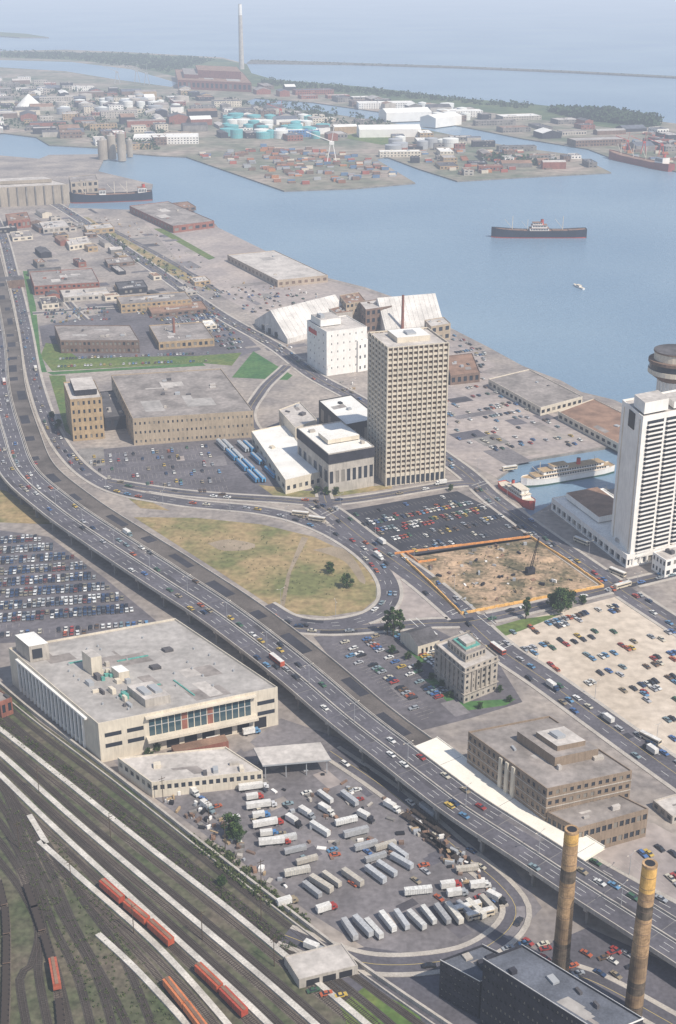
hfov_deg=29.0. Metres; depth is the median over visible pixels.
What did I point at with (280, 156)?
container stacks
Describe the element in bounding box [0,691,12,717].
brick signal building
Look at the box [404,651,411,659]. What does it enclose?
broadleaf tree
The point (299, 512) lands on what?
city bus
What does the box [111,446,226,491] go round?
parking stall lines
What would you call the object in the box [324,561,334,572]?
broadleaf tree
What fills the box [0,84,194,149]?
distant trees
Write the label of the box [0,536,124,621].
parking stall lines
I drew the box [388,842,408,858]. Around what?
semi trailer
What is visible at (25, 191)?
grain elevator
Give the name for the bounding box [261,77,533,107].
distant trees
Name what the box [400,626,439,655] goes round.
old pavilion
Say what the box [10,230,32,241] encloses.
industrial building
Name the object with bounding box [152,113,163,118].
industrial shed
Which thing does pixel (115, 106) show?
industrial shed
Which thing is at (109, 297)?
industrial shed
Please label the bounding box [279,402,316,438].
supermarket block
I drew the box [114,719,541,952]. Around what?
truck yard pavement
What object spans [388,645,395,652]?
broadleaf tree
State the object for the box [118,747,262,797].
loading dock building
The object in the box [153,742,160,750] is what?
broadleaf tree
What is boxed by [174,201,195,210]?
pier warehouse
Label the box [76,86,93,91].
industrial shed
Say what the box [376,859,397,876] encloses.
semi trailer
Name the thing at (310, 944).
delivery truck
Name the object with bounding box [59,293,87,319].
road
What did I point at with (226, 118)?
storage tank
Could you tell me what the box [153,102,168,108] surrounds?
industrial shed
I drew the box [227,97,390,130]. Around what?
distant trees
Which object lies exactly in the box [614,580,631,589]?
city bus
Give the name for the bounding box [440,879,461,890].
delivery truck
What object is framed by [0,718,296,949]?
scrub bushes
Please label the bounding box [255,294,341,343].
sugar shed
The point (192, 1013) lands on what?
rail boxcar
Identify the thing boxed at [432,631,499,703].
stone office building
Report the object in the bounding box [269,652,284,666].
city bus
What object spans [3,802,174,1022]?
scrub bushes
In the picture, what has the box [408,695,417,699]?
parked car
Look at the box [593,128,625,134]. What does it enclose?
industrial shed
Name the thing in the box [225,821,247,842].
broadleaf tree
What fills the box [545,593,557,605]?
broadleaf tree
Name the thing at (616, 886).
moving car
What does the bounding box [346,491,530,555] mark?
parking lot
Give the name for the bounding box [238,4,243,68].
power station stack
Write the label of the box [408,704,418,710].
parked car
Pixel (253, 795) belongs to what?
delivery truck
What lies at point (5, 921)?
rail flatcar
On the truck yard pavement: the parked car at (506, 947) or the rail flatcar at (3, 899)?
the parked car at (506, 947)
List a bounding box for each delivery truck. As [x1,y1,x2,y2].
[122,528,132,536]
[190,787,199,797]
[200,798,215,813]
[238,781,268,792]
[242,726,260,735]
[246,792,263,800]
[246,799,277,810]
[252,810,270,818]
[252,816,283,829]
[258,835,290,846]
[260,828,278,836]
[276,894,298,906]
[285,812,302,828]
[298,804,315,820]
[303,938,323,949]
[315,901,337,914]
[318,801,334,816]
[357,808,374,823]
[374,550,383,559]
[376,537,385,544]
[383,798,400,813]
[435,479,446,485]
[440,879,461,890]
[446,886,468,898]
[469,879,491,890]
[486,888,506,904]
[546,678,559,691]
[599,712,614,723]
[642,742,658,754]
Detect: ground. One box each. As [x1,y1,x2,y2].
[0,50,675,191]
[0,154,675,961]
[0,687,351,1023]
[408,538,595,608]
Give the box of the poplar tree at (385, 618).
[381,610,391,634]
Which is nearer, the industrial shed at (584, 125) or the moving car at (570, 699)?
the moving car at (570, 699)
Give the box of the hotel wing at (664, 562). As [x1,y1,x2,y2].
[651,546,675,577]
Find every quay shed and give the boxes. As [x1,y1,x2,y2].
[227,250,327,286]
[488,369,582,415]
[558,399,620,451]
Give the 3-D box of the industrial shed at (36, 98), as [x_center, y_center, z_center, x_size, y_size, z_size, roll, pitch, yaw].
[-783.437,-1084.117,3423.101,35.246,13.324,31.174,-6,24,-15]
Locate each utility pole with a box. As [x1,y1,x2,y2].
[129,904,135,933]
[197,911,204,939]
[258,891,263,920]
[270,936,276,966]
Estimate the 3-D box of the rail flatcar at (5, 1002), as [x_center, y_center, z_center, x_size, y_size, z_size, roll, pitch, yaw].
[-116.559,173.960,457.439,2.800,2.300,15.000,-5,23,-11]
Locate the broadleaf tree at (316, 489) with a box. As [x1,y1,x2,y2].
[313,485,320,492]
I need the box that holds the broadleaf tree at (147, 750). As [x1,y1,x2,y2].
[144,747,153,753]
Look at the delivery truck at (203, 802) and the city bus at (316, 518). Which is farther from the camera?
the city bus at (316, 518)
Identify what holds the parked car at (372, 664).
on the parking lot at (440, 715)
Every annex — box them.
[357,335,367,371]
[652,794,675,823]
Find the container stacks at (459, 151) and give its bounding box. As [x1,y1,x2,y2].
[420,148,554,174]
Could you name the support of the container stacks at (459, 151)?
on the ground at (213, 144)
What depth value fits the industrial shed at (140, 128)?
2799.81 m
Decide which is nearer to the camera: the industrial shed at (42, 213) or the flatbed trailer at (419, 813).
the flatbed trailer at (419, 813)
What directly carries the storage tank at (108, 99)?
on the ground at (213, 144)
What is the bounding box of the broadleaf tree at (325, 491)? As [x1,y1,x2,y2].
[322,486,330,494]
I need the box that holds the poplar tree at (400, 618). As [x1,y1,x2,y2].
[397,609,405,632]
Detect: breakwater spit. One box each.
[0,32,48,37]
[247,60,675,78]
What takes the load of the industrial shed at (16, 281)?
on the ground at (646, 788)
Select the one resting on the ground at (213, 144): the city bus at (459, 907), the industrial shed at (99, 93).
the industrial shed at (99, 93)
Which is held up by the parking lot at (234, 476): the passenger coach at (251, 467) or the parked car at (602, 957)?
the passenger coach at (251, 467)
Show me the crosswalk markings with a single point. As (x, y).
(462, 605)
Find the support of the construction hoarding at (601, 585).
on the construction site ground at (475, 594)
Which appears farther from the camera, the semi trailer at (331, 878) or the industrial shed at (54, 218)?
the industrial shed at (54, 218)
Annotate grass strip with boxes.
[84,217,210,289]
[155,229,214,259]
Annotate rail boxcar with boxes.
[48,956,61,990]
[99,878,124,903]
[123,898,149,924]
[147,918,174,946]
[162,976,188,1008]
[182,1000,206,1023]
[194,962,222,991]
[219,985,247,1017]
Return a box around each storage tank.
[55,101,68,107]
[56,107,70,114]
[78,93,91,100]
[78,102,92,110]
[94,107,108,110]
[105,97,113,101]
[122,100,132,107]
[129,98,140,105]
[137,101,144,107]
[148,105,162,108]
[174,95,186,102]
[220,127,234,135]
[223,116,232,122]
[225,124,238,127]
[227,119,237,124]
[228,112,243,116]
[230,128,242,138]
[237,118,249,126]
[243,123,252,127]
[247,114,260,117]
[248,120,259,128]
[254,128,268,132]
[256,125,268,127]
[256,131,269,138]
[261,119,272,124]
[264,114,275,118]
[267,129,273,137]
[274,129,287,138]
[287,125,302,128]
[298,113,307,119]
[301,120,312,125]
[303,126,315,129]
[311,131,319,138]
[385,144,401,149]
[388,138,402,143]
[392,141,407,147]
[395,135,405,141]
[417,140,427,149]
[425,137,437,147]
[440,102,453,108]
[442,137,458,147]
[460,112,470,119]
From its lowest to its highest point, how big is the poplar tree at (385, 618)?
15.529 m
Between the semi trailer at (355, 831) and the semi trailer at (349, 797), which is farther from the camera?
the semi trailer at (349, 797)
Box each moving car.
[253,654,261,659]
[262,662,270,667]
[282,666,289,671]
[291,674,299,679]
[294,661,302,666]
[307,628,316,631]
[318,681,326,687]
[320,704,328,710]
[340,759,350,766]
[345,628,354,631]
[359,765,369,771]
[386,737,395,743]
[386,751,395,757]
[399,761,408,767]
[405,798,415,805]
[416,753,425,760]
[422,962,436,968]
[440,772,450,778]
[444,801,454,808]
[449,799,459,806]
[458,811,469,818]
[459,786,470,793]
[475,803,486,810]
[514,916,523,926]
[525,674,533,680]
[526,663,535,668]
[528,862,540,870]
[558,699,567,704]
[565,697,573,702]
[570,707,578,713]
[572,695,581,700]
[576,866,588,875]
[584,703,592,708]
[589,858,601,866]
[593,878,606,886]
[607,880,620,889]
[614,725,623,731]
[626,892,637,901]
[631,752,640,758]
[654,894,667,902]
[659,749,669,755]
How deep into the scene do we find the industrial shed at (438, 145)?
2537.43 m
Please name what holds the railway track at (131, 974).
on the rail yard ground at (22, 932)
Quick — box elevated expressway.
[0,315,675,967]
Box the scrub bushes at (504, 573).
[433,543,580,599]
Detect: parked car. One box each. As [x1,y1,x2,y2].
[212,803,222,808]
[259,787,268,792]
[282,801,293,804]
[301,790,312,794]
[306,986,320,993]
[319,989,332,996]
[326,846,338,852]
[329,852,340,856]
[334,991,347,997]
[345,653,354,657]
[347,880,357,887]
[348,645,357,650]
[352,787,361,791]
[354,660,363,664]
[356,652,366,656]
[362,848,372,854]
[368,662,377,666]
[375,648,384,652]
[377,669,386,673]
[384,655,393,659]
[389,679,399,683]
[390,659,399,663]
[395,685,404,689]
[396,664,406,668]
[398,687,408,691]
[401,690,410,694]
[405,672,414,676]
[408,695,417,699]
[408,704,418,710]
[410,876,421,884]
[413,669,422,673]
[414,679,424,683]
[418,862,429,867]
[420,867,430,874]
[421,682,430,687]
[423,685,433,690]
[430,690,439,695]
[433,694,443,698]
[433,893,444,901]
[435,686,445,690]
[439,689,448,693]
[466,847,476,853]
[477,862,486,869]
[501,944,513,950]
[518,940,528,944]
[522,937,534,946]
[537,940,549,946]
[539,945,552,951]
[539,953,551,960]
[569,961,578,968]
[571,970,584,974]
[579,948,592,957]
[584,680,592,685]
[588,678,596,683]
[593,968,606,977]
[596,669,604,675]
[597,954,609,960]
[606,949,616,955]
[606,956,618,964]
[610,945,621,954]
[610,970,622,979]
[615,671,624,676]
[618,664,627,668]
[619,687,627,692]
[621,949,630,957]
[624,645,631,650]
[629,685,637,690]
[637,681,646,686]
[637,849,648,857]
[640,691,649,696]
[642,680,651,686]
[642,696,651,702]
[643,848,654,856]
[647,679,655,684]
[649,686,657,691]
[651,661,659,666]
[651,677,659,683]
[654,843,665,852]
[662,716,671,722]
[664,873,675,882]
[667,715,675,721]
[668,735,675,741]
[668,849,675,857]
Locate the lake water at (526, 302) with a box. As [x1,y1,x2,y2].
[0,0,675,514]
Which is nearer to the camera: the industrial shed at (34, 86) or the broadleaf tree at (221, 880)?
the broadleaf tree at (221, 880)
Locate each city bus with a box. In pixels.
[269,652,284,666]
[292,510,308,516]
[308,515,325,521]
[454,899,481,913]
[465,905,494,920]
[490,641,505,654]
[502,464,517,470]
[573,535,589,545]
[608,566,626,576]
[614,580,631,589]
[639,729,661,745]
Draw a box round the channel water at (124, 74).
[0,60,176,86]
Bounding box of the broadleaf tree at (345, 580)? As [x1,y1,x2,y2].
[339,573,354,587]
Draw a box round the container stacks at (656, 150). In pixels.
[619,131,675,161]
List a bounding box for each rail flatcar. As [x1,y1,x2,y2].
[0,879,7,905]
[0,993,9,1023]
[1,906,9,933]
[2,935,9,963]
[2,963,9,993]
[23,883,36,907]
[30,904,45,930]
[40,933,54,959]
[55,997,64,1023]
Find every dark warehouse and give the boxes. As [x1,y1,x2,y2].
[439,944,498,1018]
[480,944,643,1023]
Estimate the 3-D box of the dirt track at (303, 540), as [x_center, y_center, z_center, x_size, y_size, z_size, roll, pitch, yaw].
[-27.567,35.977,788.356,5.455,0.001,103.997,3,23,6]
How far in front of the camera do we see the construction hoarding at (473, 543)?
822.79 m
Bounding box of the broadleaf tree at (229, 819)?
[220,812,240,836]
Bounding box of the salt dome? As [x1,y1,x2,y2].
[17,94,38,106]
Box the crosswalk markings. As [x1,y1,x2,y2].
[325,481,612,647]
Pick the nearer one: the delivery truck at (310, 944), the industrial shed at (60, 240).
the delivery truck at (310, 944)
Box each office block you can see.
[63,377,104,440]
[319,395,366,439]
[466,716,631,820]
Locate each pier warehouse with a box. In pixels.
[129,201,213,232]
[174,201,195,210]
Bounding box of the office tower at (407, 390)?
[367,327,449,486]
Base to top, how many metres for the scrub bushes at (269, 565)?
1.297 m
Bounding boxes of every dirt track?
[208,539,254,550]
[281,537,307,606]
[314,547,365,583]
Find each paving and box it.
[140,217,495,384]
[332,927,675,1023]
[386,571,442,620]
[446,373,602,476]
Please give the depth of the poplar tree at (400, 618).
710.53 m
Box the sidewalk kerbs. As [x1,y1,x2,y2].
[0,204,675,1023]
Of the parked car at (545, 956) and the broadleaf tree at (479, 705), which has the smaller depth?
the parked car at (545, 956)
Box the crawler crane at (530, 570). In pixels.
[523,537,538,575]
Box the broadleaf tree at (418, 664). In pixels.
[413,660,422,668]
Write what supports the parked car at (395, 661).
on the parking lot at (440, 715)
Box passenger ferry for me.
[521,457,614,487]
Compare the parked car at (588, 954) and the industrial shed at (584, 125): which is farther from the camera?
the industrial shed at (584, 125)
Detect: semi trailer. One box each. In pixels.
[274,832,296,845]
[284,843,306,855]
[284,864,310,878]
[296,853,317,865]
[302,880,321,898]
[309,820,330,836]
[309,873,333,893]
[317,789,333,803]
[322,870,341,887]
[334,814,357,826]
[340,789,358,805]
[341,867,363,886]
[341,916,358,941]
[343,825,368,839]
[352,914,373,938]
[354,838,377,852]
[364,850,386,863]
[364,863,386,883]
[364,916,383,939]
[374,838,396,851]
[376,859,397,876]
[378,909,396,932]
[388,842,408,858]
[390,851,413,869]
[393,908,409,930]
[404,884,432,896]
[406,908,426,930]
[419,801,434,816]
[420,904,436,925]
[434,902,451,925]
[445,900,463,925]
[455,863,478,871]
[456,899,472,919]
[465,897,486,919]
[479,893,497,912]
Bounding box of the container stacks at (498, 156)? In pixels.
[481,152,556,165]
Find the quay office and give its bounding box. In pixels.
[448,353,479,384]
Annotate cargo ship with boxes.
[69,181,152,203]
[491,216,586,237]
[609,145,674,171]
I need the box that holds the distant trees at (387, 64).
[251,59,657,75]
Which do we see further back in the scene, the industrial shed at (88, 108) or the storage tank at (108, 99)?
the storage tank at (108, 99)
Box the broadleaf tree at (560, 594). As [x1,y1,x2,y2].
[547,587,571,612]
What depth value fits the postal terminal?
625.86 m
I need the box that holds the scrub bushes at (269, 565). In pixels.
[165,526,343,600]
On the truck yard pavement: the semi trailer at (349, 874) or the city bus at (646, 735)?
the semi trailer at (349, 874)
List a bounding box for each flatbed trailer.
[401,811,428,829]
[409,820,437,838]
[410,806,438,825]
[418,827,446,847]
[422,818,450,837]
[426,836,454,855]
[434,843,464,862]
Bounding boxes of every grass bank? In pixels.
[0,52,628,127]
[340,988,420,1023]
[347,133,390,144]
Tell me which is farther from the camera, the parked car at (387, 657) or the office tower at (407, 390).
the office tower at (407, 390)
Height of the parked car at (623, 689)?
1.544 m
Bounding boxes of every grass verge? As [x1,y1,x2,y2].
[0,490,51,523]
[130,499,169,510]
[259,485,391,496]
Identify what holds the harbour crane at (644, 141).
on the ground at (213, 144)
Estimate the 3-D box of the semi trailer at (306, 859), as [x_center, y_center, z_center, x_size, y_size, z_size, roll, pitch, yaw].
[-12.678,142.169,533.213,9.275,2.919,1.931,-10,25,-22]
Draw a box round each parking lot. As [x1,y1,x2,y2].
[0,530,155,642]
[39,312,260,357]
[77,437,311,502]
[314,629,521,729]
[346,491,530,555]
[506,596,675,753]
[596,823,675,898]
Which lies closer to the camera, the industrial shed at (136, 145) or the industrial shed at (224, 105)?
the industrial shed at (136, 145)
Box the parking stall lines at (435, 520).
[373,495,515,548]
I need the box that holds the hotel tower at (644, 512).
[611,390,675,564]
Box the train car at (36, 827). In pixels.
[27,814,48,842]
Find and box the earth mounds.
[429,550,573,601]
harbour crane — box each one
[103,63,120,83]
[122,63,139,81]
[132,64,149,84]
[306,126,336,161]
[618,132,629,150]
[631,133,646,153]
[648,135,664,153]
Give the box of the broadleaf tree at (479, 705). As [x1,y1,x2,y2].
[477,702,482,708]
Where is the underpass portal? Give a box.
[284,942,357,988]
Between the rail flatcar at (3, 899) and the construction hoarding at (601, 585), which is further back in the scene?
the construction hoarding at (601, 585)
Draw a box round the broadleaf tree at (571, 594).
[565,590,576,603]
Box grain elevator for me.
[0,177,69,206]
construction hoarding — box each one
[394,535,529,553]
[401,536,603,614]
[406,552,435,562]
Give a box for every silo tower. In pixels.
[97,137,107,159]
[107,133,116,158]
[116,131,125,160]
[126,137,132,156]
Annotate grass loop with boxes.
[134,517,376,615]
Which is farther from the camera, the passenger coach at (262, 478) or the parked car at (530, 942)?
the passenger coach at (262, 478)
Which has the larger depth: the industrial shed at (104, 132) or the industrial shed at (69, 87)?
the industrial shed at (69, 87)
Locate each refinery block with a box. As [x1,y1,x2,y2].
[329,305,352,317]
[340,292,365,321]
[359,299,391,332]
[424,317,450,339]
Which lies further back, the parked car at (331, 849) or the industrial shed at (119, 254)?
the industrial shed at (119, 254)
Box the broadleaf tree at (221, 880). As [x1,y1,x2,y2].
[217,873,227,885]
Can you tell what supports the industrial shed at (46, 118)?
on the ground at (213, 144)
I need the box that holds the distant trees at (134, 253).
[92,223,208,287]
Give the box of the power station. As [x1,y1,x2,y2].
[175,65,251,91]
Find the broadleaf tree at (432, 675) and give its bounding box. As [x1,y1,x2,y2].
[428,672,434,679]
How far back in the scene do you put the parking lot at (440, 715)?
667.43 m
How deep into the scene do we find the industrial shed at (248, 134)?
2705.36 m
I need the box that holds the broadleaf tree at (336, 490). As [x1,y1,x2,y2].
[333,487,339,493]
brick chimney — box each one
[172,318,174,332]
[401,295,403,328]
[552,825,578,971]
[624,858,657,1016]
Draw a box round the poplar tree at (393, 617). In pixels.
[387,606,399,636]
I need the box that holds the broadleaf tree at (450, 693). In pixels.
[447,690,453,696]
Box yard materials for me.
[91,217,572,911]
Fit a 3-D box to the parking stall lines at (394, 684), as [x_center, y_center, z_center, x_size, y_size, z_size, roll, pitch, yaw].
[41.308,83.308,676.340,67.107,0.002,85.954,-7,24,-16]
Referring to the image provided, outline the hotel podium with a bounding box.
[551,487,675,567]
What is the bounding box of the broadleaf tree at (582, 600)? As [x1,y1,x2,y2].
[578,595,586,603]
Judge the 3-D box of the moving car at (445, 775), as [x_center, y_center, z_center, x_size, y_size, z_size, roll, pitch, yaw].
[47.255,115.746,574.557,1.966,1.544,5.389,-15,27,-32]
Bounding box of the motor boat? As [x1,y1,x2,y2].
[574,283,584,289]
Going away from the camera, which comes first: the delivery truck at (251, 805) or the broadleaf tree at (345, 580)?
the delivery truck at (251, 805)
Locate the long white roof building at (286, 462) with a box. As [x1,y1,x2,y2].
[251,424,319,493]
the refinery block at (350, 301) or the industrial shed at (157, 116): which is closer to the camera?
the refinery block at (350, 301)
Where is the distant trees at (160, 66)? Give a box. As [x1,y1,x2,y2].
[0,49,215,72]
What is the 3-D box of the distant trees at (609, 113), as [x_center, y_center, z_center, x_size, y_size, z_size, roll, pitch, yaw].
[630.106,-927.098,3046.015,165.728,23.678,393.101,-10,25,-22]
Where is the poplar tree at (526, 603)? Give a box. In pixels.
[522,596,530,618]
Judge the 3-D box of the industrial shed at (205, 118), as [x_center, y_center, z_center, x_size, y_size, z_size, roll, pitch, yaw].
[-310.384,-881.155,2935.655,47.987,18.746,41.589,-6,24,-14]
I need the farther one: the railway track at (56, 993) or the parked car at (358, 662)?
the parked car at (358, 662)
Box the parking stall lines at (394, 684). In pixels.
[333,642,437,719]
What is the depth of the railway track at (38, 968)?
477.42 m
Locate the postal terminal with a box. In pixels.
[9,618,277,761]
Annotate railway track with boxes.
[0,718,379,1023]
[0,735,357,1023]
[0,741,330,1023]
[0,760,307,1023]
[0,761,283,1023]
[0,768,131,1023]
[0,782,116,1023]
[0,784,261,1023]
[0,798,94,1023]
[0,817,73,1023]
[0,837,52,1023]
[0,857,41,1023]
[0,878,10,1023]
[2,716,395,1023]
[13,708,424,1023]
[16,867,65,1023]
[26,841,219,1023]
[46,841,155,1023]
[56,867,192,1023]
[62,847,253,1023]
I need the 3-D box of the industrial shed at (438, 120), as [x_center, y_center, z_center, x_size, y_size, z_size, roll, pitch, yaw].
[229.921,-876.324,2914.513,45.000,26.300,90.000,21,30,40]
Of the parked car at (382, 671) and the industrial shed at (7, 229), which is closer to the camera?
the parked car at (382, 671)
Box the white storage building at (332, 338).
[307,312,366,375]
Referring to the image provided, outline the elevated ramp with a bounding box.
[0,256,604,861]
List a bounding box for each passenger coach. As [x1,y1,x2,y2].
[216,438,226,450]
[222,439,232,449]
[226,448,237,460]
[232,448,243,459]
[236,458,247,470]
[237,440,248,451]
[242,458,254,470]
[243,440,254,451]
[247,469,258,482]
[250,452,262,464]
[253,469,265,481]
[256,452,266,464]
[264,465,275,478]
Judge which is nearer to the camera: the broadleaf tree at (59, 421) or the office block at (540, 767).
the office block at (540, 767)
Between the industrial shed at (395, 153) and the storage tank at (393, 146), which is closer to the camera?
the industrial shed at (395, 153)
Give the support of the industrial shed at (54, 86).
on the ground at (213, 144)
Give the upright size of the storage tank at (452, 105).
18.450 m
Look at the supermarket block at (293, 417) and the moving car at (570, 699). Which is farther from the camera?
the supermarket block at (293, 417)
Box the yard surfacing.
[10,209,568,938]
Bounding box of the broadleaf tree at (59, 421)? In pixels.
[55,419,61,426]
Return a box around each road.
[0,221,399,625]
[32,306,210,313]
[51,204,675,633]
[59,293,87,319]
[96,222,221,293]
[105,480,477,503]
[248,365,331,502]
[280,748,525,971]
[291,573,675,633]
[303,501,675,787]
[569,967,675,1023]
[588,858,675,916]
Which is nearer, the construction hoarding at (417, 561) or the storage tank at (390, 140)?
the construction hoarding at (417, 561)
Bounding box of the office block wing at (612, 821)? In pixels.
[547,795,648,847]
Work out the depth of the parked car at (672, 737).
617.89 m
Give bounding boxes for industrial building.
[5,212,30,228]
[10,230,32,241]
[30,268,99,294]
[39,220,68,233]
[39,296,58,309]
[54,325,139,352]
[60,287,110,301]
[66,236,91,250]
[84,223,114,233]
[105,256,134,267]
[115,280,147,294]
[116,292,191,312]
[148,301,207,317]
[149,322,214,349]
[189,276,209,285]
[196,319,216,328]
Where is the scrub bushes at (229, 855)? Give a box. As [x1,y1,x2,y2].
[189,833,310,922]
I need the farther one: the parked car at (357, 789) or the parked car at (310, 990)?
the parked car at (357, 789)
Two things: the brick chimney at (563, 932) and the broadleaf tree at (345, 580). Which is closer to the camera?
the brick chimney at (563, 932)
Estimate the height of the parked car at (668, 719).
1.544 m
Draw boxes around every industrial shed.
[0,82,17,85]
[0,87,11,93]
[0,96,12,100]
[0,100,14,104]
[0,103,11,107]
[0,109,12,111]
[0,112,17,117]
[0,125,8,129]
[0,225,16,233]
[0,275,24,287]
[7,82,19,88]
[11,78,29,83]
[15,107,39,114]
[16,87,29,90]
[17,76,30,81]
[19,110,36,120]
[21,88,35,94]
[24,119,32,123]
[25,125,39,130]
[27,85,44,87]
[27,266,60,275]
[29,103,53,110]
[29,121,65,125]
[30,89,40,95]
[30,217,40,224]
[32,96,45,100]
[32,126,56,133]
[32,222,46,232]
[33,79,47,83]
[33,258,46,267]
[35,208,51,217]
[35,246,51,257]
[39,96,73,102]
[40,116,53,120]
[42,130,58,136]
[43,88,54,93]
[44,82,55,84]
[45,85,59,89]
[45,291,59,297]
[46,297,62,306]
[49,215,60,220]
[53,232,68,237]
[54,235,69,245]
[57,124,79,129]
[58,89,68,95]
[59,130,81,138]
[60,82,72,88]
[62,85,71,90]
[62,112,77,119]
[63,219,72,224]
[67,128,84,134]
[68,225,76,231]
[72,116,94,122]
[72,222,86,228]
[73,96,85,100]
[73,258,86,267]
[74,100,95,107]
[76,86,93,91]
[79,91,103,96]
[81,120,96,126]
[82,105,99,112]
[83,232,96,237]
[83,287,107,292]
[84,243,97,251]
[89,88,100,90]
[89,122,116,130]
[91,111,99,114]
[93,136,105,145]
[95,97,128,101]
[99,129,118,136]
[99,238,110,247]
[100,110,137,117]
[103,102,115,106]
[103,292,118,301]
[104,92,116,95]
[108,87,118,91]
[108,104,123,109]
[108,246,122,253]
[111,130,125,137]
[111,265,125,274]
[114,252,126,256]
[116,141,151,149]
[119,113,134,124]
[120,89,140,95]
[126,108,148,112]
[126,119,165,126]
[131,125,145,132]
[133,133,198,143]
[134,90,156,95]
[135,100,152,106]
[143,94,154,100]
[144,108,155,114]
[144,131,155,133]
[147,289,158,293]
[149,272,161,279]
[151,135,166,144]
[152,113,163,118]
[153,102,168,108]
[153,122,167,131]
[155,108,167,116]
[163,131,190,132]
[167,112,187,123]
[169,98,185,104]
[170,105,181,113]
[178,85,190,89]
[178,89,190,94]
[178,286,196,295]
[181,122,207,131]
[186,108,217,116]
[188,91,199,96]
[188,115,211,124]
[189,105,215,108]
[195,95,213,100]
[211,99,241,106]
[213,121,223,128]
[216,129,227,137]
[219,103,230,110]
[221,112,228,118]
[222,108,232,111]
[233,107,255,113]
[238,127,252,130]
[243,117,264,119]
[243,130,255,138]
[253,86,270,93]
[254,122,264,128]
[257,83,273,89]
[258,109,275,116]
[263,104,284,113]
[272,115,297,124]
[275,127,318,136]
[276,88,289,96]
[277,112,289,115]
[279,122,311,126]
[283,84,295,90]
[283,131,302,140]
[286,110,301,115]
[292,88,333,94]
[298,94,317,98]
[308,116,323,124]
[311,125,329,133]
[324,131,337,140]
[325,94,349,98]
[331,124,356,132]
[331,131,347,137]
[332,95,349,101]
[349,96,366,99]
[349,100,368,106]
[354,119,371,124]
[356,101,413,108]
[357,124,420,137]
[365,95,380,100]
[372,98,390,100]
[378,150,420,156]
[379,107,431,121]
[381,101,395,107]
[391,134,404,137]
[404,102,421,107]
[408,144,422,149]
[410,156,419,162]
[414,137,425,143]
[418,130,432,137]
[420,112,461,127]
[425,104,451,111]
[433,143,444,149]
[435,162,458,168]
[436,148,453,154]
[440,155,456,163]
[442,112,466,121]
[448,135,470,139]
[449,109,482,116]
[454,143,464,148]
[462,167,473,175]
[466,136,480,142]
[467,160,486,164]
[471,140,494,146]
[473,119,515,125]
[477,113,490,119]
[477,148,491,157]
[477,164,502,170]
[495,113,541,119]
[496,125,530,132]
[496,144,536,151]
[499,160,531,167]
[502,149,514,154]
[502,156,513,159]
[526,153,550,159]
[528,123,552,129]
[533,127,561,138]
[535,158,548,165]
[540,160,565,168]
[550,117,576,123]
[557,129,586,135]
[560,154,570,161]
[567,136,625,146]
[568,153,580,158]
[574,123,594,128]
[576,117,592,123]
[582,159,596,167]
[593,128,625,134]
[616,125,646,131]
[627,141,654,150]
[648,127,668,132]
[648,136,668,141]
[649,140,668,145]
[655,131,675,139]
[658,144,675,151]
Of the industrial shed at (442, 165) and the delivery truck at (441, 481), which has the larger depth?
the industrial shed at (442, 165)
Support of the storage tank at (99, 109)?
on the ground at (213, 144)
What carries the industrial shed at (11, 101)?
on the ground at (213, 144)
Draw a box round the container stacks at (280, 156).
[199,144,396,183]
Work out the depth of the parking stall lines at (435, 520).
846.70 m
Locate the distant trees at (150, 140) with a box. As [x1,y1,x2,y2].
[105,135,157,148]
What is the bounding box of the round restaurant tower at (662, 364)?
[648,344,675,391]
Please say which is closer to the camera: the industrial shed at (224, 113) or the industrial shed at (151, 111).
the industrial shed at (224, 113)
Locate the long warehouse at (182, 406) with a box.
[111,368,253,444]
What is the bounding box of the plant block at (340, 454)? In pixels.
[296,421,374,493]
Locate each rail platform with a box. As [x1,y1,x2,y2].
[0,682,451,1023]
[0,726,371,1023]
[0,750,319,1023]
[0,771,272,1023]
[12,702,434,1023]
[37,840,231,1023]
[95,932,190,1023]
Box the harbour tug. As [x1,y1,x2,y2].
[498,479,535,509]
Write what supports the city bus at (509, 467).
on the quay paving at (473, 453)
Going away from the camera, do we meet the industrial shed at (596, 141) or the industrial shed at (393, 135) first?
the industrial shed at (596, 141)
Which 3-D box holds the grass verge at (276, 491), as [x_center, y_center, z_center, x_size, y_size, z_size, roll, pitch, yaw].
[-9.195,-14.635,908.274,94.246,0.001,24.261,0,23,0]
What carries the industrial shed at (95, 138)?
on the ground at (213, 144)
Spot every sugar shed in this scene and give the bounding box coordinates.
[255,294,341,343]
[375,293,441,330]
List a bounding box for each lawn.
[23,271,46,371]
[41,343,240,370]
[48,363,205,374]
[49,375,70,434]
[233,351,292,379]
[408,650,426,662]
[425,678,514,709]
[496,614,559,635]
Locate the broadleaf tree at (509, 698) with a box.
[506,695,512,701]
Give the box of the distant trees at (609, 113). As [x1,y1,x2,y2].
[546,104,663,126]
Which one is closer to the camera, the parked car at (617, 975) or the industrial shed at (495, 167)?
the parked car at (617, 975)
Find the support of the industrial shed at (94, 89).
on the ground at (213, 144)
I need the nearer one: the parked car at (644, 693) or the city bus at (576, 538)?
the parked car at (644, 693)
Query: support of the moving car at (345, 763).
on the road at (505, 931)
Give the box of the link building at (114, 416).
[100,390,125,430]
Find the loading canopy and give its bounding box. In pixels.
[253,742,330,778]
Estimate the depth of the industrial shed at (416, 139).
2636.07 m
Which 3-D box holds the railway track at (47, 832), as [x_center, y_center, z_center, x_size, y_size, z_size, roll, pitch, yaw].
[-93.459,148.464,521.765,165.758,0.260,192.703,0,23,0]
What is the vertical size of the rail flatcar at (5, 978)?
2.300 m
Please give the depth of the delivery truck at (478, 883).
517.88 m

